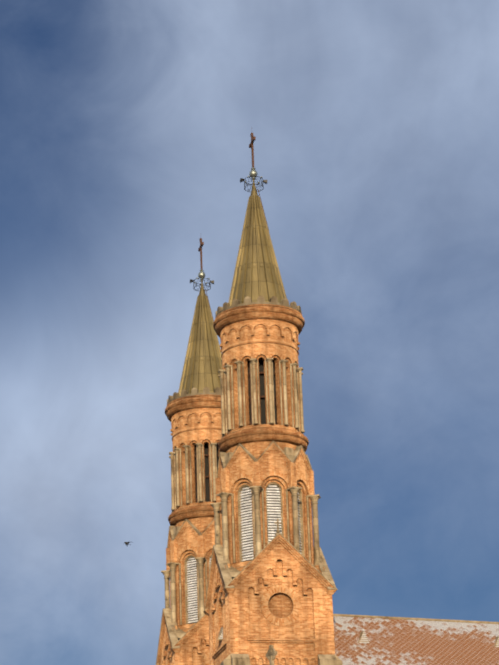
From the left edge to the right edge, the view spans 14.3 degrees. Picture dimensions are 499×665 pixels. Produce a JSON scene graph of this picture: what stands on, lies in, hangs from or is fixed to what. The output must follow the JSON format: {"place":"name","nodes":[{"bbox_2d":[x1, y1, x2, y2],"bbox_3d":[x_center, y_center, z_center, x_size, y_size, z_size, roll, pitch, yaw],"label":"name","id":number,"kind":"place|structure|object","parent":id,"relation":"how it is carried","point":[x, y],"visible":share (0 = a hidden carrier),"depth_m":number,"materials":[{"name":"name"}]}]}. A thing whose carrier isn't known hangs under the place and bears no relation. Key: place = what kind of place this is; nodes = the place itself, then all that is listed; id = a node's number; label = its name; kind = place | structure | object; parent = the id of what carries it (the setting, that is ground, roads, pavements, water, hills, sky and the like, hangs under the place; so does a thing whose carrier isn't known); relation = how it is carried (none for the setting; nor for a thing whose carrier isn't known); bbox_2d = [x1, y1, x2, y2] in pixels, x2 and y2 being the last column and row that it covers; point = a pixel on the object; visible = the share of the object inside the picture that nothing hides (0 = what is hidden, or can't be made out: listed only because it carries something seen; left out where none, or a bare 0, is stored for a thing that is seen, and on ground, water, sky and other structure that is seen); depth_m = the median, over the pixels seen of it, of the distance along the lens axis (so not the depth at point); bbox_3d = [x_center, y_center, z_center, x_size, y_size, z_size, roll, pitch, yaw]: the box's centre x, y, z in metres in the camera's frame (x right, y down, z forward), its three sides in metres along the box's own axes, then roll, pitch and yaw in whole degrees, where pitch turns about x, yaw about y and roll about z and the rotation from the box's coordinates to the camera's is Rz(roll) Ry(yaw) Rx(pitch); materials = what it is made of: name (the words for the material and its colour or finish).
{"place":"outdoors","nodes":[
{"label":"outdoors","id":0,"kind":"place"},
{"bbox_2d":[156,278,221,664],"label":"tower","id":1,"kind":"structure","parent":0,"point":[193,643],"depth_m":114.47,"materials":[{"name":"orange brick"}]},
{"bbox_2d":[169,443,216,512],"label":"columns","id":2,"kind":"structure","parent":1,"relation":"on","point":[174,473],"depth_m":116.02,"materials":[{"name":"stone"}]},
{"bbox_2d":[165,394,221,525],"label":"tower brick mouldings","id":3,"kind":"object","parent":1,"relation":"attached to","point":[173,407],"visible":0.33,"depth_m":116.81,"materials":[{"name":"orange brick"}]},
{"bbox_2d":[167,387,220,403],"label":"parapet","id":4,"kind":"structure","parent":3,"relation":"on","point":[206,390],"depth_m":117.24,"materials":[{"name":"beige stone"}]},
{"bbox_2d":[167,437,220,664],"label":"tower brick voussoirs","id":5,"kind":"object","parent":1,"relation":"attached to","point":[192,550],"visible":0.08,"depth_m":114.33,"materials":[{"name":"orange brick"}]},
{"bbox_2d":[187,558,210,622],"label":"louvers","id":6,"kind":"object","parent":1,"relation":"on","point":[192,590],"visible":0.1,"depth_m":113.80,"materials":[{"name":"white wood"}]},
{"bbox_2d":[178,280,221,395],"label":"spire","id":7,"kind":"structure","parent":1,"relation":"on","point":[206,359],"depth_m":119.39,"materials":[{"name":"metal"}]},
{"bbox_2d":[194,238,218,501],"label":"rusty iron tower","id":8,"kind":"structure","parent":1,"relation":"on","point":[200,250],"depth_m":121.26,"materials":[{"name":"metal"}]},
{"bbox_2d":[194,269,209,282],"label":"finial ball","id":9,"kind":"object","parent":8,"relation":"attached to","point":[201,274],"visible":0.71,"depth_m":121.87,"materials":[{"name":"metal"}]},
{"bbox_2d":[0,0,498,664],"label":"sky","id":10,"kind":"structure","parent":0,"point":[126,126],"materials":[{"name":"blue"}]},
{"bbox_2d":[266,645,276,664],"bbox_3d":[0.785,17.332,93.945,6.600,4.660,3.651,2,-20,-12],"label":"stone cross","id":11,"kind":"object","parent":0,"point":[271,653],"visible":1,"depth_m":93.15,"materials":[{"name":"beige stone"}]},
{"bbox_2d":[203,176,342,664],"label":"tower","id":12,"kind":"structure","parent":0,"point":[306,637],"depth_m":99.83,"materials":[{"name":"orange brick"}]},
{"bbox_2d":[213,304,308,451],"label":"tower brick mouldings","id":13,"kind":"object","parent":12,"relation":"attached to","point":[223,319],"visible":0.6,"depth_m":103.05,"materials":[{"name":"orange brick"}]},
{"bbox_2d":[215,296,301,317],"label":"parapet","id":14,"kind":"structure","parent":13,"relation":"on","point":[260,300],"depth_m":103.66,"materials":[{"name":"orange brick"}]},
{"bbox_2d":[228,179,286,305],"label":"spire","id":15,"kind":"structure","parent":14,"relation":"on","point":[262,272],"depth_m":105.59,"materials":[{"name":"metal"}]},
{"bbox_2d":[218,358,304,438],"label":"columns","id":16,"kind":"structure","parent":12,"relation":"on","point":[297,395],"depth_m":102.38,"materials":[{"name":"stone"}]},
{"bbox_2d":[248,133,276,424],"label":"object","id":17,"kind":"structure","parent":12,"relation":"on","point":[253,139],"depth_m":107.32,"materials":[{"name":"metal"}]},
{"bbox_2d":[245,167,261,182],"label":"finial ball","id":18,"kind":"object","parent":17,"relation":"attached to","point":[253,172],"visible":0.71,"depth_m":108.12,"materials":[{"name":"metal"}]},
{"bbox_2d":[217,352,308,625],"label":"tower brick voussoirs","id":19,"kind":"object","parent":12,"relation":"attached to","point":[292,617],"visible":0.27,"depth_m":100.13,"materials":[{"name":"orange brick"}]},
{"bbox_2d":[240,485,301,560],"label":"louvers","id":20,"kind":"object","parent":12,"relation":"on","point":[273,520],"visible":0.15,"depth_m":100.07,"materials":[{"name":"white wood"}]},
{"bbox_2d":[333,616,498,664],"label":"nave roof tiles","id":21,"kind":"object","parent":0,"point":[404,642],"visible":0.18,"depth_m":100.91,"materials":[{"name":"orange tile"}]},
{"bbox_2d":[217,614,498,646],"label":"roof trim","id":22,"kind":"structure","parent":21,"relation":"on","point":[406,618],"depth_m":102.30,"materials":[{"name":"grey metal"}]},
{"bbox_2d":[219,629,498,646],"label":"nave roof vents","id":23,"kind":"object","parent":21,"relation":"on","point":[359,642],"visible":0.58,"depth_m":100.16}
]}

